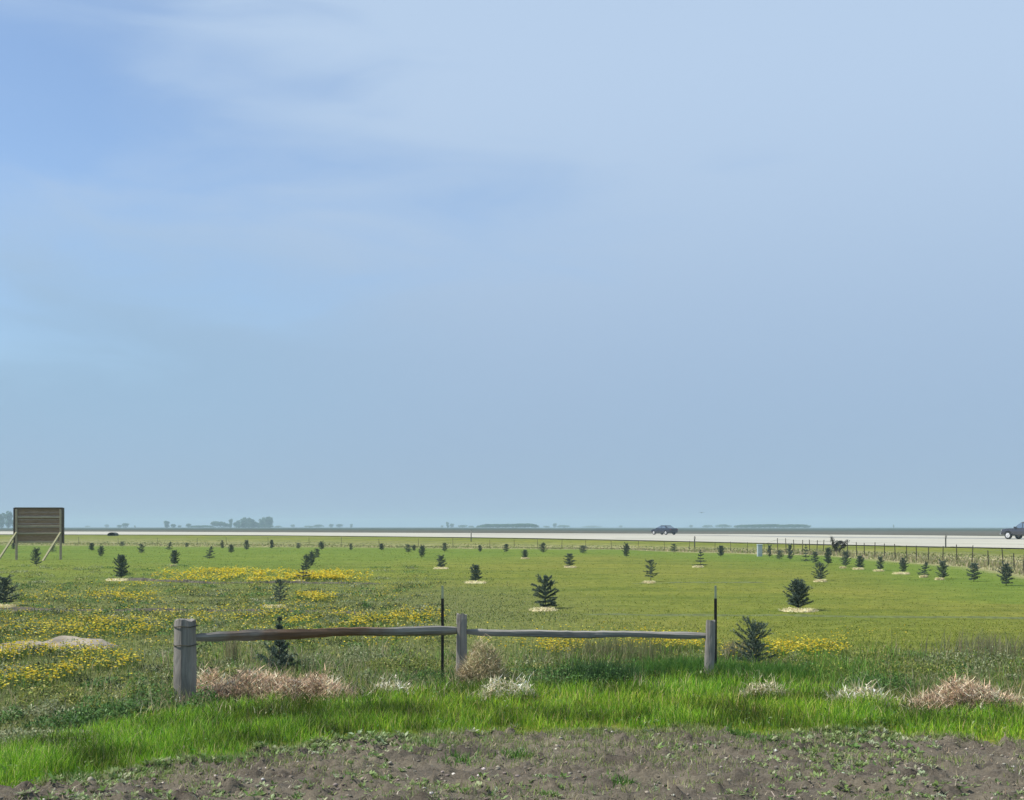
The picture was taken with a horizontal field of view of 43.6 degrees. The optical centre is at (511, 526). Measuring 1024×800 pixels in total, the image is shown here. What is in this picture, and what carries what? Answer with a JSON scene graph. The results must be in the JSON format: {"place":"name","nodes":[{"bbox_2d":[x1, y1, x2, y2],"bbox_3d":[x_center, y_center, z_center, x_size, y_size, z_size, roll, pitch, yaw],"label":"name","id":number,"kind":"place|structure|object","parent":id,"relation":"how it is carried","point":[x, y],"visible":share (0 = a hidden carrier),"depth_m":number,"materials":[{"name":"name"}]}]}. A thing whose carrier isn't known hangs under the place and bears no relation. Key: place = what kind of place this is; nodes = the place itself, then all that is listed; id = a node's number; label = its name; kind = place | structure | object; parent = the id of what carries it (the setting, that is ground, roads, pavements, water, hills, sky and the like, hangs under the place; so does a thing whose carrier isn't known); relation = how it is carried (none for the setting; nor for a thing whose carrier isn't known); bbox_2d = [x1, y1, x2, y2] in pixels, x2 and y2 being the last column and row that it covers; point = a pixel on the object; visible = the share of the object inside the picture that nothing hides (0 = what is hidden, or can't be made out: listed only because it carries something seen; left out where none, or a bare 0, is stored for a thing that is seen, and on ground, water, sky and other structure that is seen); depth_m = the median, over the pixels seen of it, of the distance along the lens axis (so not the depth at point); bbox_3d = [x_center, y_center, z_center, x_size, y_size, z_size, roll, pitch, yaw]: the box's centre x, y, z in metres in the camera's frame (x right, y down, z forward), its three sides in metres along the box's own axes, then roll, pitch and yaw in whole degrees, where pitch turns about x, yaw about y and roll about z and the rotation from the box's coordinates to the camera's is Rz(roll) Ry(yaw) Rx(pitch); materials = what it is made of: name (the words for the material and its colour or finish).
{"place":"outdoors","nodes":[
{"label":"outdoors","id":0,"kind":"place"},
{"bbox_2d":[0,527,1023,787],"bbox_3d":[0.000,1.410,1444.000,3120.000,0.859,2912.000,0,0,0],"label":"ground","id":1,"kind":"structure","parent":0,"point":[596,563],"depth_m":40.01,"materials":[{"name":"green plant"}]},
{"bbox_2d":[0,513,5,527],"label":"tree","id":2,"kind":"object","parent":1,"relation":"on","point":[2,520],"visible":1,"depth_m":1105.96,"materials":[{"name":"green plant"}]},
{"bbox_2d":[0,604,15,607],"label":"mulch mat","id":3,"kind":"object","parent":1,"relation":"on","point":[7,605],"visible":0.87,"depth_m":28.24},
{"bbox_2d":[5,511,12,527],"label":"tree","id":4,"kind":"object","parent":1,"relation":"on","point":[9,516],"visible":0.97,"depth_m":1119.94,"materials":[{"name":"green plant"}]},
{"bbox_2d":[0,573,20,603],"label":"spruce sapling","id":5,"kind":"object","parent":1,"relation":"on","point":[4,591],"visible":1,"depth_m":29.16,"materials":[{"name":"green plant"}]},
{"bbox_2d":[0,507,63,560],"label":"billboard","id":6,"kind":"object","parent":1,"relation":"on","point":[38,524],"visible":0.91,"depth_m":62.57},
{"bbox_2d":[30,547,41,565],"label":"spruce sapling","id":7,"kind":"object","parent":1,"relation":"on","point":[36,554],"visible":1,"depth_m":53.89,"materials":[{"name":"green plant"}]},
{"bbox_2d":[1,636,119,650],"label":"dirt mound","id":8,"kind":"object","parent":1,"relation":"on","point":[59,639],"visible":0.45,"depth_m":19.00,"materials":[{"name":"soil"}]},
{"bbox_2d":[88,543,94,550],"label":"spruce sapling","id":9,"kind":"object","parent":1,"relation":"on","point":[91,545],"visible":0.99,"depth_m":79.45,"materials":[{"name":"green plant"}]},
{"bbox_2d":[97,545,104,555],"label":"spruce sapling","id":10,"kind":"object","parent":1,"relation":"on","point":[100,550],"visible":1,"depth_m":67.24,"materials":[{"name":"green plant"}]},
{"bbox_2d":[106,578,127,580],"bbox_3d":[-12.695,1.692,41.302,0.935,0.131,0.758,0,0,0],"label":"mulch mat","id":11,"kind":"object","parent":1,"relation":"on","point":[121,579],"visible":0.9,"depth_m":41.12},
{"bbox_2d":[112,553,129,577],"bbox_3d":[-12.892,1.314,42.305,0.549,0.901,0.576,0,1,-43],"label":"spruce sapling","id":12,"kind":"object","parent":1,"relation":"on","point":[121,569],"visible":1,"depth_m":42.25,"materials":[{"name":"green plant"}]},
{"bbox_2d":[137,543,145,552],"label":"spruce sapling","id":13,"kind":"object","parent":1,"relation":"on","point":[140,545],"visible":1,"depth_m":72.71,"materials":[{"name":"green plant"}]},
{"bbox_2d":[164,521,169,527],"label":"tree","id":14,"kind":"object","parent":1,"relation":"on","point":[166,524],"visible":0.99,"depth_m":1349.03,"materials":[{"name":"green plant"}]},
{"bbox_2d":[169,550,179,563],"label":"spruce sapling","id":15,"kind":"object","parent":1,"relation":"on","point":[174,556],"visible":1,"depth_m":54.97,"materials":[{"name":"green plant"}]},
{"bbox_2d":[0,607,363,613],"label":"furrow","id":16,"kind":"structure","parent":1,"relation":"on","point":[49,609],"depth_m":27.33,"materials":[{"name":"plant"}]},
{"bbox_2d":[203,546,215,558],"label":"spruce sapling","id":17,"kind":"object","parent":1,"relation":"on","point":[210,550],"visible":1,"depth_m":63.29,"materials":[{"name":"green plant"}]},
{"bbox_2d":[196,662,228,696],"bbox_3d":[-3.218,1.598,13.491,0.688,0.468,0.713,0,0,-18],"label":"dry brush","id":18,"kind":"object","parent":1,"relation":"on","point":[207,673],"visible":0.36,"depth_m":13.48,"materials":[{"name":"beige plant"}]},
{"bbox_2d":[228,545,234,552],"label":"spruce sapling","id":19,"kind":"object","parent":1,"relation":"on","point":[231,550],"visible":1,"depth_m":73.73,"materials":[{"name":"green plant"}]},
{"bbox_2d":[190,517,273,527],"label":"grove","id":20,"kind":"object","parent":1,"relation":"on","point":[264,522],"visible":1,"depth_m":1309.72,"materials":[{"name":"green plant"}]},
{"bbox_2d":[243,540,250,549],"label":"spruce sapling","id":21,"kind":"object","parent":1,"relation":"on","point":[246,543],"visible":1,"depth_m":80.77,"materials":[{"name":"green plant"}]},
{"bbox_2d":[128,578,381,583],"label":"furrow","id":22,"kind":"structure","parent":1,"relation":"on","point":[151,579],"depth_m":40.40,"materials":[{"name":"soil"}]},
{"bbox_2d":[152,661,376,703],"bbox_3d":[-2.475,1.594,13.241,2.416,0.487,1.047,0,0,0],"label":"dry brush","id":23,"kind":"object","parent":1,"relation":"on","point":[244,684],"visible":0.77,"depth_m":13.18,"materials":[{"name":"beige plant"}]},
{"bbox_2d":[260,604,286,608],"bbox_3d":[-5.275,1.766,28.308,0.674,0.129,0.594,0,0,0],"label":"mulch mat","id":24,"kind":"object","parent":1,"relation":"on","point":[274,605],"visible":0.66,"depth_m":28.23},
{"bbox_2d":[254,616,300,670],"bbox_3d":[-2.877,1.456,15.650,0.574,0.759,0.582,0,0,-33],"label":"spruce sapling","id":25,"kind":"object","parent":1,"relation":"on","point":[282,646],"visible":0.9,"depth_m":15.60,"materials":[{"name":"green plant"}]},
{"bbox_2d":[271,579,289,604],"bbox_3d":[-5.270,1.487,29.009,0.420,0.698,0.458,0,0,-33],"label":"spruce sapling","id":26,"kind":"object","parent":1,"relation":"on","point":[280,582],"visible":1,"depth_m":28.99,"materials":[{"name":"green plant"}]},
{"bbox_2d":[296,563,311,580],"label":"spruce sapling","id":27,"kind":"object","parent":1,"relation":"on","point":[303,569],"visible":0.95,"depth_m":41.63,"materials":[{"name":"green plant"}]},
{"bbox_2d":[301,554,312,570],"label":"spruce sapling","id":28,"kind":"object","parent":1,"relation":"on","point":[306,560],"visible":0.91,"depth_m":49.44,"materials":[{"name":"green plant"}]},
{"bbox_2d":[308,551,315,565],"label":"spruce sapling","id":29,"kind":"object","parent":1,"relation":"on","point":[313,558],"visible":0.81,"depth_m":54.43,"materials":[{"name":"green plant"}]},
{"bbox_2d":[313,548,319,556],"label":"spruce sapling","id":30,"kind":"object","parent":1,"relation":"on","point":[317,552],"visible":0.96,"depth_m":64.81,"materials":[{"name":"green plant"}]},
{"bbox_2d":[318,541,325,549],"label":"spruce sapling","id":31,"kind":"object","parent":1,"relation":"on","point":[321,545],"visible":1,"depth_m":82.12,"materials":[{"name":"green plant"}]},
{"bbox_2d":[360,672,416,696],"bbox_3d":[-1.297,1.677,13.771,0.629,0.299,0.550,0,0,10],"label":"dry brush","id":32,"kind":"object","parent":1,"relation":"on","point":[388,684],"visible":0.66,"depth_m":13.71,"materials":[{"name":"beige plant"}]},
{"bbox_2d":[404,544,411,551],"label":"spruce sapling","id":33,"kind":"object","parent":1,"relation":"on","point":[407,549],"visible":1,"depth_m":74.76,"materials":[{"name":"green plant"}]},
{"bbox_2d":[418,544,425,556],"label":"spruce sapling","id":34,"kind":"object","parent":1,"relation":"on","point":[421,551],"visible":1,"depth_m":64.82,"materials":[{"name":"green plant"}]},
{"bbox_2d":[433,567,448,568],"bbox_3d":[-2.888,1.665,51.852,0.753,0.130,0.631,0,0,0],"label":"mulch mat","id":35,"kind":"object","parent":1,"relation":"on","point":[440,568],"visible":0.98,"depth_m":51.73,"materials":[{"name":"beige"}]},
{"bbox_2d":[436,554,446,566],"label":"spruce sapling","id":36,"kind":"object","parent":1,"relation":"on","point":[441,560],"visible":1,"depth_m":52.83,"materials":[{"name":"green plant"}]},
{"bbox_2d":[441,586,443,676],"bbox_3d":[-0.832,1.401,15.347,0.034,1.397,0.043,0,0,0],"label":"steel post","id":37,"kind":"object","parent":1,"relation":"on","point":[442,624],"visible":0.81,"depth_m":15.33,"materials":[{"name":"metal"}]},
{"bbox_2d":[173,613,714,701],"bbox_3d":[-0.668,1.493,14.507,6.241,1.114,1.026,0,0,-20],"label":"rail fence","id":38,"kind":"object","parent":1,"relation":"on","point":[186,637],"visible":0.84,"depth_m":14.30,"materials":[{"name":"grey wood"}]},
{"bbox_2d":[441,542,447,551],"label":"spruce sapling","id":39,"kind":"object","parent":1,"relation":"on","point":[444,548],"visible":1,"depth_m":77.04,"materials":[{"name":"green plant"}]},
{"bbox_2d":[0,564,897,697],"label":"yellow flowers","id":40,"kind":"object","parent":1,"relation":"on","point":[327,574],"visible":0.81,"depth_m":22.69,"materials":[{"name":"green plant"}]},
{"bbox_2d":[464,580,485,583],"bbox_3d":[-1.159,1.730,40.181,0.819,0.131,0.745,0,0,0],"label":"mulch mat","id":41,"kind":"object","parent":1,"relation":"on","point":[476,581],"visible":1,"depth_m":40.08,"materials":[{"name":"beige"}]},
{"bbox_2d":[469,564,482,580],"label":"spruce sapling","id":42,"kind":"object","parent":1,"relation":"on","point":[475,576],"visible":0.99,"depth_m":40.93,"materials":[{"name":"green plant"}]},
{"bbox_2d":[449,634,512,683],"bbox_3d":[-0.301,1.521,14.647,0.941,0.599,0.884,0,0,0],"label":"dry brush","id":43,"kind":"object","parent":1,"relation":"on","point":[465,670],"visible":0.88,"depth_m":14.62,"materials":[{"name":"beige plant"}]},
{"bbox_2d":[477,523,538,527],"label":"wood","id":44,"kind":"object","parent":1,"relation":"on","point":[520,525],"visible":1,"depth_m":1165.77,"materials":[{"name":"green plant"}]},
{"bbox_2d":[469,672,548,700],"bbox_3d":[-0.066,1.637,13.287,0.964,0.387,0.676,0,0,0],"label":"dry brush","id":45,"kind":"object","parent":1,"relation":"on","point":[526,685],"visible":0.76,"depth_m":13.30,"materials":[{"name":"beige plant"}]},
{"bbox_2d":[0,659,1023,787],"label":"grass strip","id":46,"kind":"object","parent":1,"relation":"on","point":[189,724],"depth_m":11.76,"materials":[{"name":"green plant"}]},
{"bbox_2d":[0,626,1023,720],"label":"tall grass","id":47,"kind":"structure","parent":1,"relation":"on","point":[622,652],"depth_m":15.50,"materials":[{"name":"green plant"}]},
{"bbox_2d":[0,563,1023,757],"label":"weeds","id":48,"kind":"object","parent":1,"relation":"on","point":[102,706],"visible":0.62,"depth_m":16.45,"materials":[{"name":"green plant"}]},
{"bbox_2d":[521,549,527,557],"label":"spruce sapling","id":49,"kind":"object","parent":1,"relation":"on","point":[525,554],"visible":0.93,"depth_m":64.02,"materials":[{"name":"green plant"}]},
{"bbox_2d":[29,537,1023,570],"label":"wire fence","id":50,"kind":"object","parent":1,"relation":"on","point":[730,545],"visible":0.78,"depth_m":73.08,"materials":[{"name":"grey metal"}]},
{"bbox_2d":[529,606,556,610],"bbox_3d":[0.662,1.750,27.188,0.763,0.126,0.580,0,0,0],"label":"mulch mat","id":51,"kind":"object","parent":1,"relation":"on","point":[544,609],"visible":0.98,"depth_m":27.10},
{"bbox_2d":[539,543,547,551],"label":"spruce sapling","id":52,"kind":"object","parent":1,"relation":"on","point":[542,548],"visible":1,"depth_m":74.81,"materials":[{"name":"green plant"}]},
{"bbox_2d":[531,573,558,607],"bbox_3d":[0.725,1.417,27.990,0.672,0.813,0.724,1,0,0],"label":"spruce sapling","id":53,"kind":"object","parent":1,"relation":"on","point":[544,591],"visible":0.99,"depth_m":27.96,"materials":[{"name":"green plant"}]},
{"bbox_2d":[563,553,575,565],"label":"spruce sapling","id":54,"kind":"object","parent":1,"relation":"on","point":[570,563],"visible":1,"depth_m":53.35,"materials":[{"name":"green plant"}]},
{"bbox_2d":[578,545,587,552],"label":"spruce sapling","id":55,"kind":"object","parent":1,"relation":"on","point":[582,550],"visible":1,"depth_m":73.72,"materials":[{"name":"green plant"}]},
{"bbox_2d":[622,542,629,555],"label":"spruce sapling","id":56,"kind":"object","parent":1,"relation":"on","point":[627,549],"visible":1,"depth_m":65.58,"materials":[{"name":"green plant"}]},
{"bbox_2d":[643,559,657,577],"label":"spruce sapling","id":57,"kind":"object","parent":1,"relation":"on","point":[650,561],"visible":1,"depth_m":40.96,"materials":[{"name":"green plant"}]},
{"bbox_2d":[634,582,762,583],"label":"furrow","id":58,"kind":"structure","parent":1,"relation":"on","point":[706,582],"depth_m":40.08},
{"bbox_2d":[695,550,705,565],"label":"spruce sapling","id":59,"kind":"object","parent":1,"relation":"on","point":[700,558],"visible":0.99,"depth_m":53.90,"materials":[{"name":"green plant"}]},
{"bbox_2d":[714,586,716,668],"bbox_3d":[2.454,1.404,15.447,0.034,1.393,0.043,0,0,0],"label":"steel post","id":60,"kind":"object","parent":1,"relation":"on","point":[715,603],"visible":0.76,"depth_m":15.43,"materials":[{"name":"metal"}]},
{"bbox_2d":[716,545,724,555],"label":"spruce sapling","id":61,"kind":"object","parent":1,"relation":"on","point":[720,550],"visible":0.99,"depth_m":67.20,"materials":[{"name":"green plant"}]},
{"bbox_2d":[716,524,731,527],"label":"tree","id":62,"kind":"object","parent":1,"relation":"on","point":[723,525],"visible":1,"depth_m":1617.49,"materials":[{"name":"green plant"}]},
{"bbox_2d":[730,615,776,662],"bbox_3d":[3.105,1.472,16.364,0.600,0.698,0.539,0,1,-22],"label":"spruce sapling","id":63,"kind":"object","parent":1,"relation":"on","point":[755,641],"visible":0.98,"depth_m":16.38,"materials":[{"name":"green plant"}]},
{"bbox_2d":[757,544,762,555],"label":"utility box","id":64,"kind":"object","parent":1,"relation":"on","point":[759,549],"visible":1,"depth_m":67.12,"materials":[{"name":"grey paint"}]},
{"bbox_2d":[758,546,761,553],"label":"door","id":65,"kind":"structure","parent":64,"relation":"in","point":[759,547],"depth_m":67.12,"materials":[{"name":"grey paint"}]},
{"bbox_2d":[734,672,795,697],"bbox_3d":[2.659,1.659,13.445,0.702,0.358,0.669,0,0,28],"label":"dry brush","id":66,"kind":"object","parent":1,"relation":"on","point":[757,687],"visible":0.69,"depth_m":13.46,"materials":[{"name":"beige plant"}]},
{"bbox_2d":[766,544,772,556],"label":"spruce sapling","id":67,"kind":"object","parent":1,"relation":"on","point":[769,549],"visible":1,"depth_m":65.61,"materials":[{"name":"green plant"}]},
{"bbox_2d":[734,524,810,527],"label":"hedge","id":68,"kind":"object","parent":1,"relation":"on","point":[774,525],"visible":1,"depth_m":1268.44,"materials":[{"name":"green plant"}]},
{"bbox_2d":[776,550,783,559],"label":"spruce sapling","id":69,"kind":"object","parent":1,"relation":"on","point":[779,555],"visible":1,"depth_m":62.57,"materials":[{"name":"green plant"}]},
{"bbox_2d":[786,543,793,558],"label":"spruce sapling","id":70,"kind":"object","parent":1,"relation":"on","point":[789,548],"visible":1,"depth_m":61.16,"materials":[{"name":"green plant"}]},
{"bbox_2d":[783,577,813,607],"bbox_3d":[6.079,1.430,27.217,0.600,0.737,0.652,0,0,-32],"label":"spruce sapling","id":71,"kind":"object","parent":1,"relation":"on","point":[800,589],"visible":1,"depth_m":27.12,"materials":[{"name":"green plant"}]},
{"bbox_2d":[779,607,818,611],"bbox_3d":[6.021,1.740,26.844,0.903,0.125,0.770,0,0,0],"label":"mulch mat","id":72,"kind":"object","parent":1,"relation":"on","point":[791,609],"visible":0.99,"depth_m":26.76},
{"bbox_2d":[583,613,1023,618],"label":"furrow","id":73,"kind":"structure","parent":1,"relation":"on","point":[808,615],"depth_m":25.56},
{"bbox_2d":[801,544,812,560],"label":"spruce sapling","id":74,"kind":"object","parent":1,"relation":"on","point":[805,550],"visible":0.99,"depth_m":59.79,"materials":[{"name":"green plant"}]},
{"bbox_2d":[811,552,818,561],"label":"spruce sapling","id":75,"kind":"object","parent":1,"relation":"on","point":[815,554],"visible":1,"depth_m":56.70,"materials":[{"name":"green plant"}]},
{"bbox_2d":[813,579,826,581],"bbox_3d":[9.786,1.707,40.658,0.568,0.128,0.486,0,0,0],"label":"mulch mat","id":76,"kind":"object","parent":1,"relation":"on","point":[819,580],"visible":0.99,"depth_m":40.59,"materials":[{"name":"beige"}]},
{"bbox_2d":[811,561,828,579],"bbox_3d":[9.949,1.425,41.287,0.490,0.690,0.588,0,0,-36],"label":"spruce sapling","id":77,"kind":"object","parent":1,"relation":"on","point":[821,569],"visible":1,"depth_m":41.28,"materials":[{"name":"green plant"}]},
{"bbox_2d":[823,547,832,563],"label":"spruce sapling","id":78,"kind":"object","parent":1,"relation":"on","point":[827,556],"visible":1,"depth_m":54.98,"materials":[{"name":"green plant"}]},
{"bbox_2d":[830,537,849,551],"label":"shrub","id":79,"kind":"object","parent":1,"relation":"on","point":[836,544],"visible":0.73,"depth_m":74.80,"materials":[{"name":"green plant"}]},
{"bbox_2d":[840,551,851,564],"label":"spruce sapling","id":80,"kind":"object","parent":1,"relation":"on","point":[844,561],"visible":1,"depth_m":53.89,"materials":[{"name":"green plant"}]},
{"bbox_2d":[855,555,864,567],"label":"spruce sapling","id":81,"kind":"object","parent":1,"relation":"on","point":[859,560],"visible":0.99,"depth_m":51.80,"materials":[{"name":"green plant"}]},
{"bbox_2d":[823,674,899,702],"bbox_3d":[3.488,1.641,12.989,0.880,0.372,0.617,0,0,0],"label":"dry brush","id":82,"kind":"object","parent":1,"relation":"on","point":[854,693],"visible":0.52,"depth_m":12.94,"materials":[{"name":"beige plant"}]},
{"bbox_2d":[876,556,884,568],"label":"spruce sapling","id":83,"kind":"object","parent":1,"relation":"on","point":[880,565],"visible":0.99,"depth_m":50.35,"materials":[{"name":"green plant"}]},
{"bbox_2d":[892,571,909,573],"bbox_3d":[14.114,1.675,46.432,0.774,0.128,0.683,0,0,0],"label":"mulch mat","id":84,"kind":"object","parent":1,"relation":"on","point":[903,572],"visible":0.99,"depth_m":46.32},
{"bbox_2d":[898,557,908,570],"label":"spruce sapling","id":85,"kind":"object","parent":1,"relation":"on","point":[902,562],"visible":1,"depth_m":47.64,"materials":[{"name":"green plant"}]},
{"bbox_2d":[917,561,931,574],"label":"spruce sapling","id":86,"kind":"object","parent":1,"relation":"on","point":[924,568],"visible":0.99,"depth_m":44.85,"materials":[{"name":"green plant"}]},
{"bbox_2d":[935,559,948,577],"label":"spruce sapling","id":87,"kind":"object","parent":1,"relation":"on","point":[942,567],"visible":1,"depth_m":42.97,"materials":[{"name":"green plant"}]},
{"bbox_2d":[894,668,1023,713],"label":"dry brush","id":88,"kind":"object","parent":1,"relation":"on","point":[959,689],"visible":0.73,"depth_m":12.47,"materials":[{"name":"beige plant"}]},
{"bbox_2d":[966,562,981,580],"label":"spruce sapling","id":89,"kind":"object","parent":1,"relation":"on","point":[975,574],"visible":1,"depth_m":41.27,"materials":[{"name":"green plant"}]},
{"bbox_2d":[996,561,1013,585],"bbox_3d":[14.940,1.416,38.834,0.559,0.812,0.534,-1,-1,32],"label":"spruce sapling","id":90,"kind":"object","parent":1,"relation":"on","point":[1006,568],"visible":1,"depth_m":38.76,"materials":[{"name":"green plant"}]},
{"bbox_2d":[0,724,1023,799],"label":"dirt lot","id":91,"kind":"structure","parent":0,"point":[647,775],"depth_m":9.04,"materials":[{"name":"soil"}]},
{"bbox_2d":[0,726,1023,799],"bbox_3d":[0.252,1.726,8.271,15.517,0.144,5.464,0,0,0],"label":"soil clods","id":92,"kind":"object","parent":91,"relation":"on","point":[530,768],"visible":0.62,"depth_m":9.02,"materials":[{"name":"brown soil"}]},
{"bbox_2d":[13,720,1023,799],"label":"sprouts","id":93,"kind":"object","parent":91,"relation":"on","point":[118,774],"visible":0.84,"depth_m":9.57,"materials":[{"name":"green plant"}]},
{"bbox_2d":[0,531,1023,547],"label":"road","id":94,"kind":"structure","parent":0,"point":[939,540],"depth_m":140.31,"materials":[{"name":"grey asphalt"}]},
{"bbox_2d":[107,532,118,535],"bbox_3d":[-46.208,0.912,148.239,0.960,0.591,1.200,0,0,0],"label":"car","id":95,"kind":"object","parent":94,"relation":"on","point":[112,534],"visible":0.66,"depth_m":148.31,"materials":[{"name":"black metal"}]},
{"bbox_2d":[443,534,615,534],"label":"lane joint","id":96,"kind":"object","parent":94,"relation":"on","point":[529,534],"visible":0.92,"depth_m":157.70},
{"bbox_2d":[651,525,677,534],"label":"sedan","id":97,"kind":"object","parent":94,"relation":"on","point":[664,529],"visible":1,"depth_m":197.06,"materials":[{"name":"black paint"}]},
{"bbox_2d":[644,538,1018,543],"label":"road shoulder","id":98,"kind":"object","parent":94,"relation":"on","point":[849,541],"visible":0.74,"depth_m":108.48},
{"bbox_2d":[700,535,1023,538],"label":"median","id":99,"kind":"object","parent":94,"relation":"on","point":[864,537],"visible":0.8,"depth_m":154.81,"materials":[{"name":"grey concrete"}]},
{"bbox_2d":[1000,522,1023,538],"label":"pickup truck","id":100,"kind":"object","parent":94,"relation":"on","point":[1017,531],"visible":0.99,"depth_m":133.69,"materials":[{"name":"grey paint"}]},
{"bbox_2d":[0,539,1023,575],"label":"verge grass","id":101,"kind":"structure","parent":0,"point":[953,561],"depth_m":75.10,"materials":[{"name":"plant"}]},
{"bbox_2d":[0,0,1023,527],"label":"sky","id":102,"kind":"structure","parent":0,"point":[300,263],"materials":[{"name":"blue"}]}
]}

